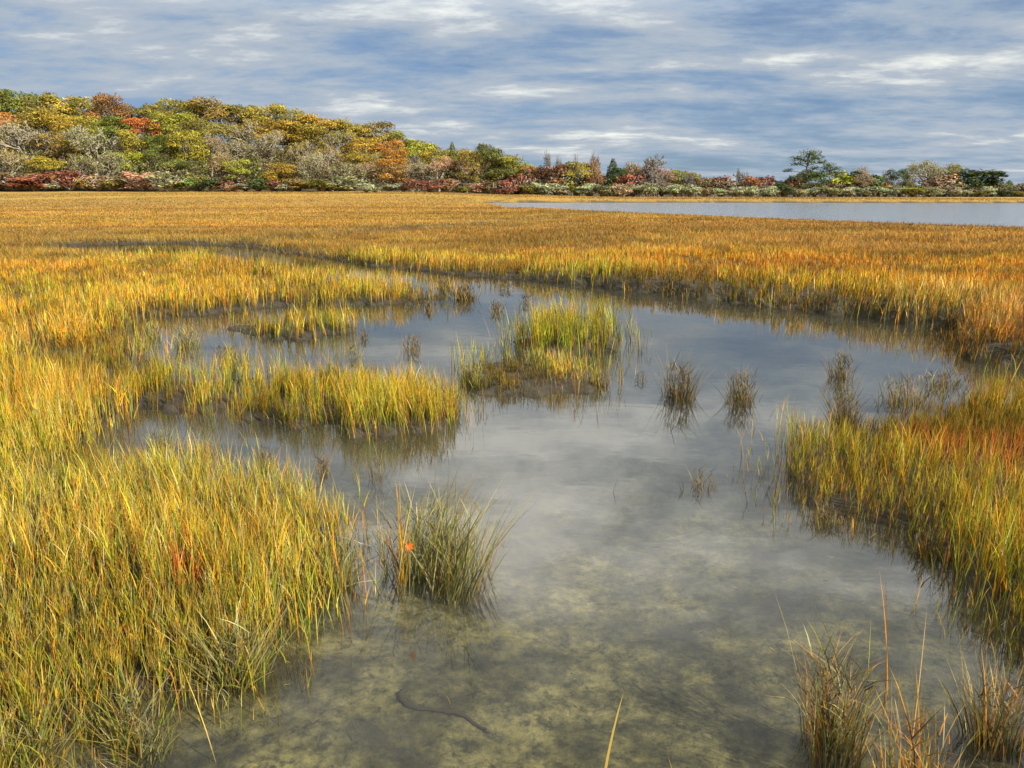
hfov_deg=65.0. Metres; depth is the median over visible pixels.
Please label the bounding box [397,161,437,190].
thin leaved tree
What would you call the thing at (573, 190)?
shrub
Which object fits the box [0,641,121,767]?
grass tussock
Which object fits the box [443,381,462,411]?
grass tussock
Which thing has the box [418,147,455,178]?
tree
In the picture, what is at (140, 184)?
twiggy shrub
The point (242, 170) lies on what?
tree
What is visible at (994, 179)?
shrub
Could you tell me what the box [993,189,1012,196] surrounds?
shrub
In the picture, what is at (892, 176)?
tree
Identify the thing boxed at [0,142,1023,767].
ground
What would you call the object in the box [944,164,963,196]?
evergreen tree
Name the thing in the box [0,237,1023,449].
marsh grass
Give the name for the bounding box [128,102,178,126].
tree
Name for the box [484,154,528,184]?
tree
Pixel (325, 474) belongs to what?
grass tussock
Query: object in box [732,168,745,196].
bare tree
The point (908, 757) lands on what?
grass tussock
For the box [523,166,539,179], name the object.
thin leaved tree
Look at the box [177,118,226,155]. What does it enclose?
tree
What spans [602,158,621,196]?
evergreen tree
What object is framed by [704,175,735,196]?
twiggy shrub
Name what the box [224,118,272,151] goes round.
thin leaved tree
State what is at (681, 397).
grass tussock
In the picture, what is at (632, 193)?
shrub
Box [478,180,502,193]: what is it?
twiggy shrub
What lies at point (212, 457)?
grass tussock
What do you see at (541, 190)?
twiggy shrub
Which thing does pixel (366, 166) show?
thin leaved tree
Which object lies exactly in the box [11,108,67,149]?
tree
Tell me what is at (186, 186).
shrub
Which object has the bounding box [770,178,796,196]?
shrub
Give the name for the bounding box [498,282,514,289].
grass tussock
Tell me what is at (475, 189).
twiggy shrub
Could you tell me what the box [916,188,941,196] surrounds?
shrub
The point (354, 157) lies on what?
tree
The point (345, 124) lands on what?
tree
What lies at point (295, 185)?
shrub
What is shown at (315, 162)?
thin leaved tree
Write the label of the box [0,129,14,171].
thin leaved tree
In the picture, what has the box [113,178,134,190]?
shrub
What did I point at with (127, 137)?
tree
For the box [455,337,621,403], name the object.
grass island
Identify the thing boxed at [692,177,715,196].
twiggy shrub
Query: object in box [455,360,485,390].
grass tussock
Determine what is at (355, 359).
grass tussock
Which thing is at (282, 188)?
shrub
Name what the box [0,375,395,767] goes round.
marsh grass
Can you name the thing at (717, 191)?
shrub
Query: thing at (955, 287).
marsh grass
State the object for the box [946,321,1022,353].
grass tussock
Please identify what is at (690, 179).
bare tree
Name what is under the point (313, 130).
tree
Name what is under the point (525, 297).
grass tussock
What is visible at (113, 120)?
tree
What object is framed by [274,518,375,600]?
grass tussock
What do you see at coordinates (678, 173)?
tree
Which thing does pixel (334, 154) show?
thin leaved tree
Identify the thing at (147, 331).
grass tussock
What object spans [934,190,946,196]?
shrub
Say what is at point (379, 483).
grass tussock
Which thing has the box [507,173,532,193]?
twiggy shrub
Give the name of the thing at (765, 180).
twiggy shrub
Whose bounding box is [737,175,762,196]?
twiggy shrub
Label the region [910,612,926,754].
grass stalk
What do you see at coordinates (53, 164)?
tree
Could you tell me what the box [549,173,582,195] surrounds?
shrub
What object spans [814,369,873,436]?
grass tussock
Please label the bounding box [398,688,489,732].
sunken branch
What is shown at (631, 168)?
thin leaved tree
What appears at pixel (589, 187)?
shrub
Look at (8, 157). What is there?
thin leaved tree
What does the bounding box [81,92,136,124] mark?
tree
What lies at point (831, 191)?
shrub
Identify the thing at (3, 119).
tree
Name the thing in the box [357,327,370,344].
grass tussock
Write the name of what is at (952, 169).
thin leaved tree
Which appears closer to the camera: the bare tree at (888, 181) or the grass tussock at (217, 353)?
the grass tussock at (217, 353)
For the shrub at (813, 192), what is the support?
on the ground at (716, 568)
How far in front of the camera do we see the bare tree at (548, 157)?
191.15 m
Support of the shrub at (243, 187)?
on the ground at (716, 568)
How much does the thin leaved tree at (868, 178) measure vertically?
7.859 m
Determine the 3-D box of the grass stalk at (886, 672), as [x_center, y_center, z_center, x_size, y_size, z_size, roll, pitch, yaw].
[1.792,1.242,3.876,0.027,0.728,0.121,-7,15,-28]
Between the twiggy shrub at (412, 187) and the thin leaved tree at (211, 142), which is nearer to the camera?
the twiggy shrub at (412, 187)
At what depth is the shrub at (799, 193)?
185.82 m
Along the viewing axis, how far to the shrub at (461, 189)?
187.17 m
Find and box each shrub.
[0,173,14,190]
[0,173,37,190]
[4,173,53,191]
[41,180,65,190]
[44,170,91,190]
[72,177,94,190]
[83,174,114,190]
[100,178,126,190]
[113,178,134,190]
[119,171,161,191]
[142,170,189,191]
[174,178,195,191]
[183,172,208,190]
[196,176,222,191]
[211,181,234,191]
[221,186,240,191]
[233,183,253,191]
[248,178,273,191]
[263,180,283,191]
[273,184,292,191]
[279,178,312,191]
[299,178,340,191]
[325,186,340,190]
[327,176,366,190]
[356,183,374,192]
[366,186,383,192]
[381,183,400,190]
[400,178,422,191]
[416,180,446,191]
[437,178,460,192]
[455,186,473,192]
[463,183,488,192]
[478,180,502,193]
[495,180,519,194]
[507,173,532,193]
[517,183,540,193]
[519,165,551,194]
[531,182,551,194]
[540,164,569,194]
[544,183,568,195]
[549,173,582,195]
[566,185,586,195]
[576,183,596,195]
[578,175,604,195]
[592,184,611,196]
[610,183,634,196]
[613,173,647,196]
[623,184,641,196]
[635,182,658,196]
[654,186,667,196]
[663,184,686,196]
[679,184,702,196]
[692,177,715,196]
[699,187,712,196]
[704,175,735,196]
[711,188,729,196]
[726,186,746,196]
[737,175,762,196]
[742,186,759,196]
[754,175,779,196]
[761,186,781,196]
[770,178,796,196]
[774,185,794,196]
[784,177,803,196]
[790,187,808,196]
[805,186,823,196]
[820,186,842,196]
[826,169,856,196]
[839,187,858,196]
[848,170,886,196]
[851,185,880,196]
[876,182,890,196]
[878,187,893,196]
[893,187,905,196]
[901,185,926,196]
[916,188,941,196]
[917,173,963,196]
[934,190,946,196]
[948,188,961,196]
[958,168,1007,196]
[959,189,973,196]
[968,191,989,196]
[974,176,1010,196]
[980,186,997,196]
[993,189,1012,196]
[1012,191,1023,196]
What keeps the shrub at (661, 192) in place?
on the ground at (716, 568)
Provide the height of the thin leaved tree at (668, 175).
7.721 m
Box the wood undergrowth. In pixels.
[0,108,527,193]
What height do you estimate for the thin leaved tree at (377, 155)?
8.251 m
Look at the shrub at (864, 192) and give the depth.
187.81 m
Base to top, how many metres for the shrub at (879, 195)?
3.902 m
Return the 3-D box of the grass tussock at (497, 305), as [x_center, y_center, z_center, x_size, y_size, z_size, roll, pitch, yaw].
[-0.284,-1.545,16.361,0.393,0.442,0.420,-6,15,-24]
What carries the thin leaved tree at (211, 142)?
on the ground at (716, 568)
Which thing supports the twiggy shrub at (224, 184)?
on the ground at (716, 568)
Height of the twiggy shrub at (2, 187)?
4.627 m
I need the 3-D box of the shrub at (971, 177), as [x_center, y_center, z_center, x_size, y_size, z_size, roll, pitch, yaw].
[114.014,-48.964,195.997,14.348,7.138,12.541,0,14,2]
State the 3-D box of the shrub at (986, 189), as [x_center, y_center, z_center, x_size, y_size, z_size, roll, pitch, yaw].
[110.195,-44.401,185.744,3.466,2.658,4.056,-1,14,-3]
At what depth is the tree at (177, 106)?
231.87 m
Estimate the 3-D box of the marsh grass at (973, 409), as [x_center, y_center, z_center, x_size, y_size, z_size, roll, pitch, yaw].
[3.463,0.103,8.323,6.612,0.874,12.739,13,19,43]
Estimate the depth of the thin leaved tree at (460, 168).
194.49 m
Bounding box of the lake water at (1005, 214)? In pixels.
[365,203,1023,232]
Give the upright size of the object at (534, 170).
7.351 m
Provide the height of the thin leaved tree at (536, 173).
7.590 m
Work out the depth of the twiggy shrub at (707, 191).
187.98 m
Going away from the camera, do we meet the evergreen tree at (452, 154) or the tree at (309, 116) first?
the evergreen tree at (452, 154)
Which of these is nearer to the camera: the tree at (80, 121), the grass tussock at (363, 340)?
the grass tussock at (363, 340)
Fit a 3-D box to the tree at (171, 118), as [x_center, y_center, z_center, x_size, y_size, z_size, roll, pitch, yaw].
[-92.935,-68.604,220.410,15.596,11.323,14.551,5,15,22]
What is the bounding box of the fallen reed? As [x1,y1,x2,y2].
[339,536,377,546]
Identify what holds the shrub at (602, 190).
on the ground at (716, 568)
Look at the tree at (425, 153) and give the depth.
215.83 m
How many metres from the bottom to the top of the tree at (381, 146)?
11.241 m
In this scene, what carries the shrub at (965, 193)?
on the ground at (716, 568)
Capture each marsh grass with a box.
[0,197,1023,327]
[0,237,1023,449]
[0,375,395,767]
[1,191,1022,202]
[595,339,1023,767]
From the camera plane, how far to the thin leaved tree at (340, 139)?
215.78 m
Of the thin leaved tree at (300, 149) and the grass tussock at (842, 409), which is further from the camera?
the thin leaved tree at (300, 149)
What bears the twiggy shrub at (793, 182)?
on the ground at (716, 568)
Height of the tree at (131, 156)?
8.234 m
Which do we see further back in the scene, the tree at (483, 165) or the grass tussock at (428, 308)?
the tree at (483, 165)
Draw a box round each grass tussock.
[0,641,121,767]
[69,651,189,767]
[139,321,162,343]
[143,569,308,700]
[145,425,177,454]
[166,325,206,356]
[194,433,222,465]
[208,342,243,369]
[252,437,278,471]
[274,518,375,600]
[312,453,333,481]
[336,316,356,330]
[342,342,365,367]
[343,449,543,613]
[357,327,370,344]
[362,440,392,490]
[395,331,421,360]
[423,301,433,310]
[434,277,452,287]
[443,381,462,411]
[451,276,481,299]
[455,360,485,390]
[489,298,507,311]
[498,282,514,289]
[519,291,536,303]
[585,367,613,391]
[632,367,646,386]
[645,346,713,410]
[686,465,720,497]
[709,361,767,417]
[756,588,920,767]
[786,409,829,448]
[801,500,849,534]
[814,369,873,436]
[817,349,864,391]
[851,664,987,767]
[871,365,958,414]
[909,523,962,565]
[921,365,982,396]
[936,638,1023,764]
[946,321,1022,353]
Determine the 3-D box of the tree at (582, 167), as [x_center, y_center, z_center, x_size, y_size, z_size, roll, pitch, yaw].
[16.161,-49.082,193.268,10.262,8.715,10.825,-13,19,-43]
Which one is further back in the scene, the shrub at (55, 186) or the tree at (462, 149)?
the tree at (462, 149)
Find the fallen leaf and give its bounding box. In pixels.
[405,541,412,550]
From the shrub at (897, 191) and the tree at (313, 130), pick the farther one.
the tree at (313, 130)
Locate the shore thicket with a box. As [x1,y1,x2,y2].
[500,177,1023,196]
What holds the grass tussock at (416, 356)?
on the ground at (716, 568)
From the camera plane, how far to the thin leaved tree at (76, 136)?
198.40 m
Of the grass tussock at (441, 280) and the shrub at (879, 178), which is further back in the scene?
the shrub at (879, 178)
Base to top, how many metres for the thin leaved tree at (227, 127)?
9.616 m
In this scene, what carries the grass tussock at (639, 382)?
on the ground at (716, 568)
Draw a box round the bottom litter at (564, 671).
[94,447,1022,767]
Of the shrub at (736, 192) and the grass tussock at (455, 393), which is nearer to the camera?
the grass tussock at (455, 393)
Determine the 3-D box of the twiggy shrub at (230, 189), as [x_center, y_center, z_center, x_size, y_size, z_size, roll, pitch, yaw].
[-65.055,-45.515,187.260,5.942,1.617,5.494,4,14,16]
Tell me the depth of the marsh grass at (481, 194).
164.03 m
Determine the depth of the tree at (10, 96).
229.75 m
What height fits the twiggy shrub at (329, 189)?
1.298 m
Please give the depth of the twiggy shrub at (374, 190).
175.80 m
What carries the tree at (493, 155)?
on the ground at (716, 568)
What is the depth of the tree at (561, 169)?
189.83 m
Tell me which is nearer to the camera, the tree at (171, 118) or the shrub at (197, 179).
the shrub at (197, 179)
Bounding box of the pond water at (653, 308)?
[52,238,958,342]
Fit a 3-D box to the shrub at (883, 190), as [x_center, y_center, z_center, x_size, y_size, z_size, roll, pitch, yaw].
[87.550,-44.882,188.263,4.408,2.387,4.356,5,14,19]
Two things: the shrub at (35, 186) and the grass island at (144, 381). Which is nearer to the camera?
the grass island at (144, 381)
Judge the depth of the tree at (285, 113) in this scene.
228.03 m
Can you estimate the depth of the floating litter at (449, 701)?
3.93 m
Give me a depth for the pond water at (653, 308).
16.47 m
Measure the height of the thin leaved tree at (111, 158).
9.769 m
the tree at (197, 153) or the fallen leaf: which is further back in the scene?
the tree at (197, 153)
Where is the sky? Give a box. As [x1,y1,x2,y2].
[0,0,1023,189]
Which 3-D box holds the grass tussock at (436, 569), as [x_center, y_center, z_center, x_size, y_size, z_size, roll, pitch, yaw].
[-0.447,0.872,5.052,1.340,0.914,0.975,0,14,0]
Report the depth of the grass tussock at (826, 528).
5.96 m
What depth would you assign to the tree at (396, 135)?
229.39 m
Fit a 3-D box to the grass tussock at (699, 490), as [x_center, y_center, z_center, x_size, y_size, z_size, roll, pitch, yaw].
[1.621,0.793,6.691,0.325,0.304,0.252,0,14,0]
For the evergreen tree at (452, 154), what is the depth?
197.41 m
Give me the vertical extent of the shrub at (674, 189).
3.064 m
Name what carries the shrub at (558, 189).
on the ground at (716, 568)
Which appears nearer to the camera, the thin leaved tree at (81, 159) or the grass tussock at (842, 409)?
the grass tussock at (842, 409)
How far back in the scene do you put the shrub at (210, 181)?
185.22 m
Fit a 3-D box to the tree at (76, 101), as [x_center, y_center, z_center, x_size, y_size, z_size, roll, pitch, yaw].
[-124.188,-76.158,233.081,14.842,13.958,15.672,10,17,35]
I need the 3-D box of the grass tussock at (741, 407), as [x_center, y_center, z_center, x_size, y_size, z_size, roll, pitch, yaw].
[2.638,0.033,9.385,0.579,0.652,0.721,11,18,39]
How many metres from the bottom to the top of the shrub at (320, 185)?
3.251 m
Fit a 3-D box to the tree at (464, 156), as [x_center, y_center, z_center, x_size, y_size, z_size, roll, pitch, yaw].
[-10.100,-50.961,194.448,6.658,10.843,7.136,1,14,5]
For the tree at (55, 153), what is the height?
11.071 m
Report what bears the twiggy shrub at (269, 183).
on the ground at (716, 568)
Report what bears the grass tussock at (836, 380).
on the ground at (716, 568)
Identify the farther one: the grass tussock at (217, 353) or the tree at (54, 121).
the tree at (54, 121)
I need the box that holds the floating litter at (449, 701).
[93,343,1004,767]
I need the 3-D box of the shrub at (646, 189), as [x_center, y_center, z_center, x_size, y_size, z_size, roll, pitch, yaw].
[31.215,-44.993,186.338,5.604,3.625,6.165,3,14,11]
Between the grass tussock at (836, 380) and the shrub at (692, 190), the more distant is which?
the shrub at (692, 190)
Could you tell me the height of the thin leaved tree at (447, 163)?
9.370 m
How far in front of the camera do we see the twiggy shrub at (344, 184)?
189.59 m
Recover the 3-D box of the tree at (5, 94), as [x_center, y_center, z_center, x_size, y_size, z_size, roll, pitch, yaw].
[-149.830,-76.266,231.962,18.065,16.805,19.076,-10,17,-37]
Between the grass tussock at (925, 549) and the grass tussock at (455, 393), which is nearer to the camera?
the grass tussock at (925, 549)
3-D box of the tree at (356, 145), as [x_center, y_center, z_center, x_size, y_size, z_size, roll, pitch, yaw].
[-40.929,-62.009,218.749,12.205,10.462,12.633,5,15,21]
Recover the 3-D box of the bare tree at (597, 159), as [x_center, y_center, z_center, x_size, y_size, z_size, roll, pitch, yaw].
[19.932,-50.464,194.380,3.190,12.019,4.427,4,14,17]
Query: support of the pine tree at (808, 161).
on the ground at (716, 568)
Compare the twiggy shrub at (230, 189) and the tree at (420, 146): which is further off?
the tree at (420, 146)
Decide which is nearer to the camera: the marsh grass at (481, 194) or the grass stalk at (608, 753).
the grass stalk at (608, 753)
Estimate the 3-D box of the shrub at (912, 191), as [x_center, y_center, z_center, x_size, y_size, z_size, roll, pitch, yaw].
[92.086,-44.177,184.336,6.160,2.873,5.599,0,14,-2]
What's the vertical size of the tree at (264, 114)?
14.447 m
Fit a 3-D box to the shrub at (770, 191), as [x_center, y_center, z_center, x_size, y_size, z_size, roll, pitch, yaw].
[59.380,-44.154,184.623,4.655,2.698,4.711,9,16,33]
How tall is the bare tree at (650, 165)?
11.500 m
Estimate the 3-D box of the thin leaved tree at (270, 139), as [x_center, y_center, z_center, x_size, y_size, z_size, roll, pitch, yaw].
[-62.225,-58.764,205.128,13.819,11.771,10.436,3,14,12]
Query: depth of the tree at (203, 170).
193.47 m
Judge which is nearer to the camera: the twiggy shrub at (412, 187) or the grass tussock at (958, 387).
the grass tussock at (958, 387)
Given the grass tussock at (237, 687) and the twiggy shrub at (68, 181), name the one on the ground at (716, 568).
the twiggy shrub at (68, 181)
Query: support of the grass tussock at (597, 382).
on the ground at (716, 568)
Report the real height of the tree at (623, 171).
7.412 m
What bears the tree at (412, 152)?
on the ground at (716, 568)
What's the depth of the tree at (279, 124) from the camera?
213.73 m
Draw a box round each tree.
[0,89,41,122]
[0,92,23,119]
[0,110,16,144]
[0,114,23,146]
[0,119,61,167]
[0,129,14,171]
[0,147,32,175]
[6,91,64,132]
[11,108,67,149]
[21,156,69,181]
[29,130,84,171]
[31,96,90,134]
[41,113,94,147]
[57,96,107,126]
[57,124,126,174]
[58,154,97,173]
[70,116,115,155]
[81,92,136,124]
[88,115,142,148]
[89,150,138,180]
[107,129,159,168]
[114,117,163,150]
[114,152,146,180]
[118,104,133,119]
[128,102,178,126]
[138,134,185,168]
[141,150,174,176]
[143,112,199,142]
[151,98,212,129]
[157,159,191,179]
[163,128,211,170]
[176,160,209,179]
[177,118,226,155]
[183,96,246,139]
[202,134,232,175]
[211,152,237,177]
[218,122,250,150]
[218,158,253,183]
[220,103,262,139]
[221,140,258,160]
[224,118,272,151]
[237,102,289,139]
[243,130,289,172]
[244,156,264,185]
[253,120,305,163]
[258,162,301,182]
[271,105,318,142]
[278,139,312,179]
[284,122,336,155]
[293,152,329,181]
[294,112,346,145]
[312,145,345,180]
[319,130,359,165]
[327,162,366,182]
[328,118,370,151]
[337,151,373,175]
[340,136,380,164]
[350,162,380,183]
[352,121,395,153]
[368,151,393,180]
[371,139,405,159]
[374,158,409,189]
[379,148,409,175]
[382,129,412,157]
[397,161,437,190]
[398,146,429,179]
[405,139,437,157]
[405,153,424,185]
[417,150,441,175]
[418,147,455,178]
[422,156,456,191]
[442,148,482,183]
[446,141,460,191]
[450,160,481,192]
[457,150,483,192]
[464,152,495,190]
[470,143,504,192]
[482,165,515,182]
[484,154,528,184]
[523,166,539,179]
[524,166,550,194]
[543,151,550,194]
[559,161,604,195]
[583,160,605,195]
[589,150,600,195]
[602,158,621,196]
[606,167,632,193]
[623,162,645,196]
[631,169,650,196]
[638,152,666,196]
[639,167,677,196]
[667,169,701,196]
[685,173,695,185]
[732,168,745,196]
[781,149,832,196]
[797,169,826,196]
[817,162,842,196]
[852,166,878,196]
[881,170,890,196]
[883,168,909,196]
[900,173,916,195]
[903,160,942,196]
[917,163,965,196]
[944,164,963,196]
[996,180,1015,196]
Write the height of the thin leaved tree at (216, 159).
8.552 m
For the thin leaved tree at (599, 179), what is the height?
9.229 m
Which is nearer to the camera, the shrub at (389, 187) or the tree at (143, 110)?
the shrub at (389, 187)
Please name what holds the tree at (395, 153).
on the ground at (716, 568)
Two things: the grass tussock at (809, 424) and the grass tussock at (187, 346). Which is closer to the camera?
the grass tussock at (809, 424)
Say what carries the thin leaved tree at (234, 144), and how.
on the ground at (716, 568)
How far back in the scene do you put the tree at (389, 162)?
193.43 m
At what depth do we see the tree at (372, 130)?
231.06 m
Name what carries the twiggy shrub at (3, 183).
on the ground at (716, 568)
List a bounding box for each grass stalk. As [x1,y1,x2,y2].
[605,692,623,767]
[679,480,684,499]
[879,570,887,714]
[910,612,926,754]
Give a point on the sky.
(716, 88)
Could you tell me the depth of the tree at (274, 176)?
191.94 m
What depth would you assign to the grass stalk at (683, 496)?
6.61 m
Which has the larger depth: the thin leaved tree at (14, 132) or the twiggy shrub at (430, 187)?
the thin leaved tree at (14, 132)
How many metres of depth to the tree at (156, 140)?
202.78 m
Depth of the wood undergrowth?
201.82 m
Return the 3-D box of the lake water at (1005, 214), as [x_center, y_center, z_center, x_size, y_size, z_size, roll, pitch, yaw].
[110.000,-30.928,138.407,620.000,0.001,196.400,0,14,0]
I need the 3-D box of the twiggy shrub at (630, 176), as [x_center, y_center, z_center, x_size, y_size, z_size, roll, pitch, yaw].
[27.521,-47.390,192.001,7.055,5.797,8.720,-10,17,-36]
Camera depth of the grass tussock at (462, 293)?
18.12 m
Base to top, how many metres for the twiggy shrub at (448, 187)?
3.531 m
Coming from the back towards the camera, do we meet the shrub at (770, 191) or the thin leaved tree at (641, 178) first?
the thin leaved tree at (641, 178)
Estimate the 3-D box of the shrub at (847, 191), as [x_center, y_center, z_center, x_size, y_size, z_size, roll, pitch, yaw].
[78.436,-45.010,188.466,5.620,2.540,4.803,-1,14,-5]
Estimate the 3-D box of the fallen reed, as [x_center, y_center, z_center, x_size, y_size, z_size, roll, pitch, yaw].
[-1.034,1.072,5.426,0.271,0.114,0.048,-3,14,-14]
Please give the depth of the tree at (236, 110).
230.81 m
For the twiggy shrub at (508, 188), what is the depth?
186.48 m
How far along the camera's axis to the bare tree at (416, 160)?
207.40 m
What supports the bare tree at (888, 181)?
on the ground at (716, 568)
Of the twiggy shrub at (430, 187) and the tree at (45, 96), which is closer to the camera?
the twiggy shrub at (430, 187)
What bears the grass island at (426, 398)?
on the ground at (716, 568)
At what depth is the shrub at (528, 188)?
187.54 m
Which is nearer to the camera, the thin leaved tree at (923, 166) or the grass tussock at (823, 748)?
the grass tussock at (823, 748)
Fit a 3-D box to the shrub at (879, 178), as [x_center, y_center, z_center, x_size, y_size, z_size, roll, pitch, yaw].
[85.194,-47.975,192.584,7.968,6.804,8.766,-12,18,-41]
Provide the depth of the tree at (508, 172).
193.67 m
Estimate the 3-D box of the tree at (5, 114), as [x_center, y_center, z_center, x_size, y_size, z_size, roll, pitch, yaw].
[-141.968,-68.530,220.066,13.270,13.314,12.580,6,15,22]
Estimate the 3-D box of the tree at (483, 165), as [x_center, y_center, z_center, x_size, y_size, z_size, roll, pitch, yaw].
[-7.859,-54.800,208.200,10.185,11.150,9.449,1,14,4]
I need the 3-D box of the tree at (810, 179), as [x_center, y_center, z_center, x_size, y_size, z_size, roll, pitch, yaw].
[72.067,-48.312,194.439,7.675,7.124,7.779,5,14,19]
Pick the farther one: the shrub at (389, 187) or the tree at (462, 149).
the tree at (462, 149)
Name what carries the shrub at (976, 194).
on the ground at (716, 568)
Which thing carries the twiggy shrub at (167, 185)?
on the ground at (716, 568)
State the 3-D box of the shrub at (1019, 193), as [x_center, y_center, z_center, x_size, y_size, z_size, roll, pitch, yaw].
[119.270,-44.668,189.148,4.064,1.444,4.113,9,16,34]
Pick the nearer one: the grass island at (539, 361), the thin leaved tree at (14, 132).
the grass island at (539, 361)
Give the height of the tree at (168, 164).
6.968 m
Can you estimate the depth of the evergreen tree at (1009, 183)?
195.78 m
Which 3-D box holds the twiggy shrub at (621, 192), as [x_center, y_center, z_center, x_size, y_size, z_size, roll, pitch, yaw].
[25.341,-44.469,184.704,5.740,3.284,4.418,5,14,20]
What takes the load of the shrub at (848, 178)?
on the ground at (716, 568)
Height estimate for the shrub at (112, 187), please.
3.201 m
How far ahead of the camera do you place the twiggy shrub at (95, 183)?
188.90 m
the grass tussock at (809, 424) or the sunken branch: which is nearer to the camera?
the sunken branch
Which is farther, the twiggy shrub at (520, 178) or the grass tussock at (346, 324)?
the twiggy shrub at (520, 178)
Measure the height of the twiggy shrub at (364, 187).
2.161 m
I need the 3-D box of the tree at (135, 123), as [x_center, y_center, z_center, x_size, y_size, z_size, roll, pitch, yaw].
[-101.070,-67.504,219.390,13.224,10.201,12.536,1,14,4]
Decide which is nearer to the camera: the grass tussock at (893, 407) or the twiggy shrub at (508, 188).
the grass tussock at (893, 407)
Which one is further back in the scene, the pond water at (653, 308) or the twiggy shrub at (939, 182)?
the twiggy shrub at (939, 182)
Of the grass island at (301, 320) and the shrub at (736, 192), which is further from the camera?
the shrub at (736, 192)
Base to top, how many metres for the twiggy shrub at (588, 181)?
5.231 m
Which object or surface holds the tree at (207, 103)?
on the ground at (716, 568)
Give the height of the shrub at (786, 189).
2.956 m
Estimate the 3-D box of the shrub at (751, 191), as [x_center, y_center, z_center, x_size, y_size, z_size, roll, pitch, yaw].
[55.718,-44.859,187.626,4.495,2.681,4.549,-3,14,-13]
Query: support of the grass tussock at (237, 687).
in the pond water at (653, 308)
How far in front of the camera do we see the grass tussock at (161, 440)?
7.74 m
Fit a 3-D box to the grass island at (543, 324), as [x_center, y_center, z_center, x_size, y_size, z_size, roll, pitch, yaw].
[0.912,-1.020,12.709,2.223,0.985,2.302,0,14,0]
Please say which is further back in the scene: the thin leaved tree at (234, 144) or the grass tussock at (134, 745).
the thin leaved tree at (234, 144)
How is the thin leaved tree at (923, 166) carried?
on the ground at (716, 568)
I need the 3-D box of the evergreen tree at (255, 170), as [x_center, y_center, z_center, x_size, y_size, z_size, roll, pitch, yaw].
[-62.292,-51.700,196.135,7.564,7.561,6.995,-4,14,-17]
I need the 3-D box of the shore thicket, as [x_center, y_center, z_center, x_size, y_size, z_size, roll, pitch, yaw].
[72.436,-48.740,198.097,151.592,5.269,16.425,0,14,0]
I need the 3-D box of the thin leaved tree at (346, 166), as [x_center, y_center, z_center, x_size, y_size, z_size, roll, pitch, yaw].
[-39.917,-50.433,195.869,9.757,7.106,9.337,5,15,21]
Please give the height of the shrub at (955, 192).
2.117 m
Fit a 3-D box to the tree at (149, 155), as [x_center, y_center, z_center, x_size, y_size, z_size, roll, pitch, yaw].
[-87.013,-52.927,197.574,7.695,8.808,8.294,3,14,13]
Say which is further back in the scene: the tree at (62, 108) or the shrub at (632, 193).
the tree at (62, 108)
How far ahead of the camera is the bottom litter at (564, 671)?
4.26 m
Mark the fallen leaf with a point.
(409, 545)
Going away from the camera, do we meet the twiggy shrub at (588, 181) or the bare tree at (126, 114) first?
the twiggy shrub at (588, 181)
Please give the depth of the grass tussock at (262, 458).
7.29 m
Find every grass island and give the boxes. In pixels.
[101,340,273,419]
[228,297,350,341]
[234,350,478,441]
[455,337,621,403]
[501,292,633,358]
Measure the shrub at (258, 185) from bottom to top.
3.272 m
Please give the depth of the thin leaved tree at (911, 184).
194.77 m
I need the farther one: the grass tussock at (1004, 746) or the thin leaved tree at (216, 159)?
the thin leaved tree at (216, 159)
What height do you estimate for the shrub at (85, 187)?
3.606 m

